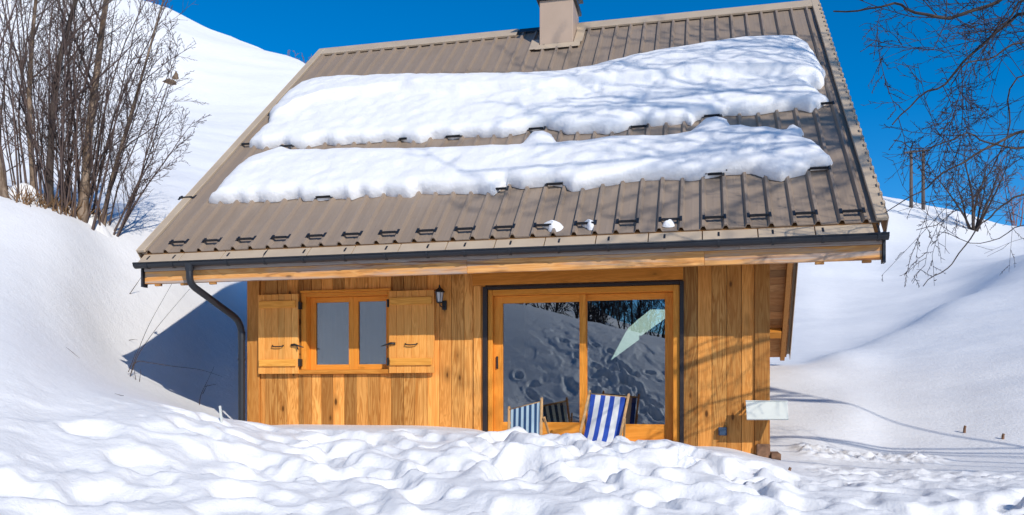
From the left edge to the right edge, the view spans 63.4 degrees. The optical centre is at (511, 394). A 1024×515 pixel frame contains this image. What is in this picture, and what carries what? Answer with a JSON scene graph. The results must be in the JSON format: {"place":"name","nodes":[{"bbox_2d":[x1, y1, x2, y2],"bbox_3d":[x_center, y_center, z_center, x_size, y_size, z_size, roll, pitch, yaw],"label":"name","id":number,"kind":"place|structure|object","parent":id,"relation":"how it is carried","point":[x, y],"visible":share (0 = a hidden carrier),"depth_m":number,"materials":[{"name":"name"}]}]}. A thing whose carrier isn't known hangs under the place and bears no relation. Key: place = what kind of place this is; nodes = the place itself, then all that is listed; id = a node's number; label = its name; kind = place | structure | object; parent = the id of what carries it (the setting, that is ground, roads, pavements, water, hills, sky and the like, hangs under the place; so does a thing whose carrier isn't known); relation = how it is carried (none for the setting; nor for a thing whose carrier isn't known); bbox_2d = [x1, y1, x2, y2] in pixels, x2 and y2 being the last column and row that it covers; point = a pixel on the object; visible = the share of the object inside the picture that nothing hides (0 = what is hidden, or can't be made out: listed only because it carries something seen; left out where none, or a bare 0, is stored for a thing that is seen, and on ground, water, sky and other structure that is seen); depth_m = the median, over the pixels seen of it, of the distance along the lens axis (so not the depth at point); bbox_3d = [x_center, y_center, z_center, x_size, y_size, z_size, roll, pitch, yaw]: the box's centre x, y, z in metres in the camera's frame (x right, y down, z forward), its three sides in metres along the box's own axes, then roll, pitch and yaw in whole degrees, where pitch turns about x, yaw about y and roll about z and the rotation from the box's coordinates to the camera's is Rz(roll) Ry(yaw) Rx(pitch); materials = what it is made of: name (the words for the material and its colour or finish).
{"place":"outdoors","nodes":[
{"label":"outdoors","id":0,"kind":"place"},
{"bbox_2d":[0,0,1023,514],"bbox_3d":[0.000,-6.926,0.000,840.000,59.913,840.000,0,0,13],"label":"snow ground","id":1,"kind":"structure","parent":0,"point":[890,384],"depth_m":12.23,"materials":[{"name":"white snow"}]},
{"bbox_2d":[0,0,20,197],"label":"bare tree","id":2,"kind":"object","parent":1,"relation":"on","point":[3,185],"visible":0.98,"depth_m":14.88,"materials":[{"name":"brown plant"}]},
{"bbox_2d":[0,0,21,160],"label":"bare shrub","id":3,"kind":"object","parent":1,"relation":"on","point":[5,81],"visible":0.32,"depth_m":16.17,"materials":[{"name":"brown plant"}]},
{"bbox_2d":[0,0,32,188],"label":"bare shrub","id":4,"kind":"object","parent":1,"relation":"on","point":[3,162],"visible":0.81,"depth_m":15.19,"materials":[{"name":"brown plant"}]},
{"bbox_2d":[0,1,44,186],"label":"bare shrub","id":5,"kind":"object","parent":1,"relation":"on","point":[7,158],"visible":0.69,"depth_m":15.38,"materials":[{"name":"brown plant"}]},
{"bbox_2d":[8,183,38,203],"bbox_3d":[-9.118,-3.747,15.480,0.459,0.465,0.617,0,0,45],"label":"snow heap","id":6,"kind":"object","parent":1,"relation":"on","point":[23,191],"visible":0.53,"depth_m":15.38,"materials":[{"name":"white snow"}]},
{"bbox_2d":[0,0,59,207],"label":"bare shrub","id":7,"kind":"object","parent":1,"relation":"on","point":[38,153],"visible":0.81,"depth_m":15.40,"materials":[{"name":"brown plant"}]},
{"bbox_2d":[0,0,64,196],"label":"bare shrub","id":8,"kind":"object","parent":1,"relation":"on","point":[34,164],"visible":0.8,"depth_m":15.42,"materials":[{"name":"brown plant"}]},
{"bbox_2d":[0,0,68,183],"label":"bare shrub","id":9,"kind":"object","parent":1,"relation":"on","point":[22,158],"visible":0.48,"depth_m":15.63,"materials":[{"name":"brown plant"}]},
{"bbox_2d":[9,0,61,184],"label":"bare shrub","id":10,"kind":"object","parent":1,"relation":"on","point":[40,59],"visible":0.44,"depth_m":16.32,"materials":[{"name":"brown plant"}]},
{"bbox_2d":[0,0,75,184],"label":"bare shrub","id":11,"kind":"object","parent":1,"relation":"on","point":[7,135],"visible":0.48,"depth_m":15.88,"materials":[{"name":"brown plant"}]},
{"bbox_2d":[0,0,78,198],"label":"bare shrub","id":12,"kind":"object","parent":1,"relation":"on","point":[18,41],"visible":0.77,"depth_m":15.46,"materials":[{"name":"brown plant"}]},
{"bbox_2d":[0,0,88,213],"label":"bare shrub","id":13,"kind":"object","parent":1,"relation":"on","point":[63,125],"visible":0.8,"depth_m":15.33,"materials":[{"name":"brown plant"}]},
{"bbox_2d":[0,0,89,198],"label":"bare shrub","id":14,"kind":"object","parent":1,"relation":"on","point":[16,148],"visible":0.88,"depth_m":15.16,"materials":[{"name":"brown plant"}]},
{"bbox_2d":[0,1,94,208],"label":"bare shrub","id":15,"kind":"object","parent":1,"relation":"on","point":[70,61],"visible":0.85,"depth_m":15.65,"materials":[{"name":"brown plant"}]},
{"bbox_2d":[0,0,94,177],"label":"bare shrub","id":16,"kind":"object","parent":1,"relation":"on","point":[50,73],"visible":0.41,"depth_m":15.64,"materials":[{"name":"brown plant"}]},
{"bbox_2d":[8,41,88,205],"bbox_3d":[-9.120,-5.282,16.379,1.394,3.766,1.267,0,0,-17],"label":"bare shrub","id":17,"kind":"object","parent":1,"relation":"on","point":[71,190],"visible":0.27,"depth_m":16.42,"materials":[{"name":"brown plant"}]},
{"bbox_2d":[0,0,103,205],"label":"bare shrub","id":18,"kind":"object","parent":1,"relation":"on","point":[85,44],"visible":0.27,"depth_m":16.47,"materials":[{"name":"brown plant"}]},
{"bbox_2d":[0,0,106,188],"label":"bare tree","id":19,"kind":"object","parent":1,"relation":"on","point":[31,172],"visible":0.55,"depth_m":15.63,"materials":[{"name":"brown plant"}]},
{"bbox_2d":[19,5,94,198],"bbox_3d":[-9.147,-6.162,17.087,2.217,4.748,1.383,0,0,29],"label":"bare shrub","id":20,"kind":"object","parent":1,"relation":"on","point":[72,116],"visible":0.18,"depth_m":16.91,"materials":[{"name":"brown plant"}]},
{"bbox_2d":[21,16,93,209],"bbox_3d":[-8.530,-5.337,15.558,1.172,4.048,1.940,0,0,-31],"label":"bare shrub","id":21,"kind":"object","parent":1,"relation":"on","point":[58,128],"visible":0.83,"depth_m":15.48,"materials":[{"name":"brown plant"}]},
{"bbox_2d":[4,181,115,223],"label":"undergrowth","id":22,"kind":"object","parent":1,"relation":"on","point":[39,198],"visible":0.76,"depth_m":15.37,"materials":[{"name":"brown plant"}]},
{"bbox_2d":[33,0,97,166],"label":"bare shrub","id":23,"kind":"object","parent":1,"relation":"on","point":[70,81],"visible":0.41,"depth_m":16.14,"materials":[{"name":"brown plant"}]},
{"bbox_2d":[34,0,109,216],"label":"bare shrub","id":24,"kind":"object","parent":1,"relation":"on","point":[82,146],"visible":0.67,"depth_m":16.05,"materials":[{"name":"brown plant"}]},
{"bbox_2d":[22,0,127,217],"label":"bare shrub","id":25,"kind":"object","parent":1,"relation":"on","point":[76,137],"visible":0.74,"depth_m":15.81,"materials":[{"name":"brown plant"}]},
{"bbox_2d":[25,0,127,214],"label":"bare shrub","id":26,"kind":"object","parent":1,"relation":"on","point":[57,189],"visible":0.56,"depth_m":16.01,"materials":[{"name":"brown plant"}]},
{"bbox_2d":[24,0,128,186],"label":"bare shrub","id":27,"kind":"object","parent":1,"relation":"on","point":[57,97],"visible":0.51,"depth_m":15.50,"materials":[{"name":"brown plant"}]},
{"bbox_2d":[9,0,163,206],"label":"bare shrub","id":28,"kind":"object","parent":1,"relation":"on","point":[99,86],"visible":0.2,"depth_m":18.33,"materials":[{"name":"brown plant"}]},
{"bbox_2d":[47,0,128,222],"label":"bare tree","id":29,"kind":"object","parent":1,"relation":"on","point":[85,178],"visible":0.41,"depth_m":16.39,"materials":[{"name":"brown plant"}]},
{"bbox_2d":[13,0,163,229],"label":"bare shrub","id":30,"kind":"object","parent":1,"relation":"on","point":[100,194],"visible":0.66,"depth_m":15.98,"materials":[{"name":"brown plant"}]},
{"bbox_2d":[42,0,134,198],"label":"bare shrub","id":31,"kind":"object","parent":1,"relation":"on","point":[93,37],"visible":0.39,"depth_m":16.24,"materials":[{"name":"brown plant"}]},
{"bbox_2d":[44,0,147,206],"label":"bare tree","id":32,"kind":"object","parent":1,"relation":"on","point":[50,183],"visible":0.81,"depth_m":15.70,"materials":[{"name":"brown plant"}]},
{"bbox_2d":[52,0,141,189],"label":"bare shrub","id":33,"kind":"object","parent":1,"relation":"on","point":[84,96],"visible":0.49,"depth_m":16.35,"materials":[{"name":"brown plant"}]},
{"bbox_2d":[88,214,112,237],"bbox_3d":[-8.398,-3.381,16.681,0.701,0.626,0.548,0,0,13],"label":"snow heap","id":34,"kind":"object","parent":1,"relation":"on","point":[102,229],"visible":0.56,"depth_m":16.60,"materials":[{"name":"white snow"}]},
{"bbox_2d":[45,1,161,206],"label":"bare shrub","id":35,"kind":"object","parent":1,"relation":"on","point":[120,111],"visible":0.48,"depth_m":16.64,"materials":[{"name":"brown plant"}]},
{"bbox_2d":[79,28,136,195],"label":"bare shrub","id":36,"kind":"object","parent":1,"relation":"on","point":[107,151],"visible":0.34,"depth_m":16.80,"materials":[{"name":"brown plant"}]},
{"bbox_2d":[46,0,172,202],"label":"bare shrub","id":37,"kind":"object","parent":1,"relation":"on","point":[99,132],"visible":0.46,"depth_m":16.00,"materials":[{"name":"brown plant"}]},
{"bbox_2d":[61,0,172,222],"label":"bare shrub","id":38,"kind":"object","parent":1,"relation":"on","point":[101,150],"visible":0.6,"depth_m":16.47,"materials":[{"name":"brown plant"}]},
{"bbox_2d":[67,68,187,234],"bbox_3d":[-7.671,-4.791,16.407,1.702,3.322,1.920,0,0,13],"label":"bare shrub","id":39,"kind":"object","parent":1,"relation":"on","point":[94,180],"visible":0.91,"depth_m":16.57,"materials":[{"name":"brown plant"}]},
{"bbox_2d":[79,21,178,214],"bbox_3d":[-7.744,-5.499,17.043,2.175,4.256,1.494,0,0,13],"label":"bare shrub","id":40,"kind":"object","parent":1,"relation":"on","point":[120,129],"visible":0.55,"depth_m":16.93,"materials":[{"name":"brown plant"}]},
{"bbox_2d":[88,0,196,213],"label":"bare shrub","id":41,"kind":"object","parent":1,"relation":"on","point":[133,87],"visible":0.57,"depth_m":17.15,"materials":[{"name":"brown plant"}]},
{"bbox_2d":[101,0,195,226],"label":"bare tree","id":42,"kind":"object","parent":1,"relation":"on","point":[144,78],"visible":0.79,"depth_m":16.78,"materials":[{"name":"brown plant"}]},
{"bbox_2d":[94,48,209,233],"bbox_3d":[-7.293,-5.019,16.931,2.136,3.713,1.679,0,0,-40],"label":"bare shrub","id":43,"kind":"object","parent":1,"relation":"on","point":[120,165],"visible":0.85,"depth_m":16.73,"materials":[{"name":"brown plant"}]},
{"bbox_2d":[113,57,190,230],"bbox_3d":[-7.494,-5.191,17.556,1.505,3.985,1.541,0,0,13],"label":"bare shrub","id":44,"kind":"object","parent":1,"relation":"on","point":[144,168],"visible":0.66,"depth_m":17.34,"materials":[{"name":"brown plant"}]},
{"bbox_2d":[101,17,208,236],"bbox_3d":[-7.384,-5.454,17.095,2.064,4.604,1.644,0,0,-33],"label":"bare shrub","id":45,"kind":"object","parent":1,"relation":"on","point":[148,145],"visible":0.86,"depth_m":17.01,"materials":[{"name":"brown plant"}]},
{"bbox_2d":[162,78,176,84],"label":"rock","id":46,"kind":"object","parent":1,"relation":"on","point":[167,81],"visible":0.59,"depth_m":48.64,"materials":[{"name":"brown stone"}]},
{"bbox_2d":[128,284,221,381],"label":"dry stalk","id":47,"kind":"object","parent":1,"relation":"on","point":[145,343],"visible":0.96,"depth_m":12.58,"materials":[{"name":"brown plant"}]},
{"bbox_2d":[172,71,178,79],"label":"rock","id":48,"kind":"object","parent":1,"relation":"on","point":[175,76],"visible":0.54,"depth_m":49.50,"materials":[{"name":"stone"}]},
{"bbox_2d":[199,367,214,404],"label":"dry stalk","id":49,"kind":"object","parent":1,"relation":"on","point":[205,388],"visible":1,"depth_m":13.46,"materials":[{"name":"plant"}]},
{"bbox_2d":[219,406,222,422],"bbox_3d":[-3.224,0.316,9.216,0.072,0.393,0.015,0,0,13],"label":"snow stake","id":50,"kind":"object","parent":1,"relation":"on","point":[220,413],"visible":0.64,"depth_m":9.21,"materials":[{"name":"white plastic"}]},
{"bbox_2d":[132,0,889,459],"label":"chalet","id":51,"kind":"object","parent":1,"relation":"on","point":[350,322],"visible":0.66,"depth_m":11.39,"materials":[{"name":"brown wood"}]},
{"bbox_2d":[299,288,392,373],"bbox_3d":[-2.329,-0.907,11.966,1.420,1.221,0.430,0,0,13],"label":"window","id":52,"kind":"structure","parent":51,"relation":"in","point":[344,331],"depth_m":12.05,"materials":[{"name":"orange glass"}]},
{"bbox_2d":[434,285,446,309],"bbox_3d":[-0.991,-1.347,11.412,0.151,0.336,0.177,0,0,13],"label":"wall lantern","id":53,"kind":"object","parent":51,"relation":"attached to","point":[439,291],"depth_m":11.37,"materials":[{"name":"black metal"}]},
{"bbox_2d":[209,116,832,203],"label":"snow slab","id":54,"kind":"structure","parent":51,"relation":"on","point":[535,159],"depth_m":11.31,"materials":[{"name":"white snow"}]},
{"bbox_2d":[249,35,828,149],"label":"snow slab","id":55,"kind":"structure","parent":51,"relation":"on","point":[691,84],"depth_m":12.88,"materials":[{"name":"white snow"}]},
{"bbox_2d":[542,220,562,231],"bbox_3d":[0.490,-2.080,10.271,0.287,0.169,0.154,0,0,31],"label":"snow lump","id":56,"kind":"object","parent":51,"relation":"on","point":[557,226],"visible":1,"depth_m":10.20,"materials":[{"name":"white snow"}]},
{"bbox_2d":[483,281,683,442],"bbox_3d":[0.942,-0.239,11.173,2.695,2.477,0.270,0,0,13],"label":"sliding door","id":57,"kind":"structure","parent":51,"relation":"in","point":[494,298],"depth_m":11.15,"materials":[{"name":"brown wood"}]},
{"bbox_2d":[582,219,593,229],"bbox_3d":[0.951,-2.075,10.171,0.132,0.149,0.194,0,0,-36],"label":"snow lump","id":58,"kind":"object","parent":51,"relation":"on","point":[589,226],"visible":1,"depth_m":10.09,"materials":[{"name":"white snow"}]},
{"bbox_2d":[611,300,664,359],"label":"window reflection","id":59,"kind":"object","parent":51,"relation":"hanging from","point":[647,321],"visible":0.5,"depth_m":11.87,"materials":[{"name":"white"}]},
{"bbox_2d":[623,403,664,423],"bbox_3d":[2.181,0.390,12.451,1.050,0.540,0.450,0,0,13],"label":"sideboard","id":60,"kind":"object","parent":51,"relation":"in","point":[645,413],"visible":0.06,"depth_m":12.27,"materials":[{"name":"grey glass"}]},
{"bbox_2d":[662,219,674,227],"bbox_3d":[1.870,-2.048,9.928,0.155,0.109,0.120,0,0,13],"label":"snow lump","id":61,"kind":"object","parent":51,"relation":"on","point":[668,223],"visible":1,"depth_m":9.87,"materials":[{"name":"white snow"}]},
{"bbox_2d":[718,427,726,435],"bbox_3d":[2.697,0.467,10.625,0.105,0.105,0.080,0,0,13],"label":"socket box","id":62,"kind":"object","parent":51,"relation":"attached to","point":[722,431],"visible":1,"depth_m":10.60,"materials":[{"name":"blue plastic"}]},
{"bbox_2d":[746,400,788,419],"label":"sign","id":63,"kind":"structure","parent":51,"relation":"attached to","point":[764,410],"depth_m":10.25,"materials":[{"name":"white plastic"}]},
{"bbox_2d":[508,397,549,434],"bbox_3d":[0.184,0.462,10.321,0.625,0.866,1.248,0,0,13],"label":"deckchair","id":64,"kind":"object","parent":1,"relation":"on","point":[529,418],"visible":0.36,"depth_m":10.33,"materials":[{"name":"fabric"}]},
{"bbox_2d":[579,390,629,441],"bbox_3d":[1.086,0.380,10.142,0.606,0.888,0.864,0,0,25],"label":"deckchair","id":65,"kind":"object","parent":1,"relation":"on","point":[605,421],"visible":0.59,"depth_m":10.21,"materials":[{"name":"fabric"}]},
{"bbox_2d":[905,149,929,209],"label":"utility pole","id":66,"kind":"object","parent":1,"relation":"on","point":[911,188],"visible":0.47,"depth_m":85.34,"materials":[{"name":"wood"}]},
{"bbox_2d":[833,0,1023,285],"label":"overhanging tree","id":67,"kind":"object","parent":1,"relation":"on","point":[1001,25],"visible":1,"depth_m":6.61,"materials":[{"name":"brown plant"}]},
{"bbox_2d":[906,129,1021,231],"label":"bare tree","id":68,"kind":"object","parent":1,"relation":"on","point":[985,211],"visible":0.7,"depth_m":76.59,"materials":[{"name":"brown plant"}]},
{"bbox_2d":[991,154,1023,225],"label":"bare tree","id":69,"kind":"object","parent":1,"relation":"on","point":[1014,220],"visible":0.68,"depth_m":95.78,"materials":[{"name":"brown plant"}]},
{"bbox_2d":[145,0,1023,226],"label":"sky","id":70,"kind":"structure","parent":0,"point":[303,27],"materials":[{"name":"blue"}]}
]}

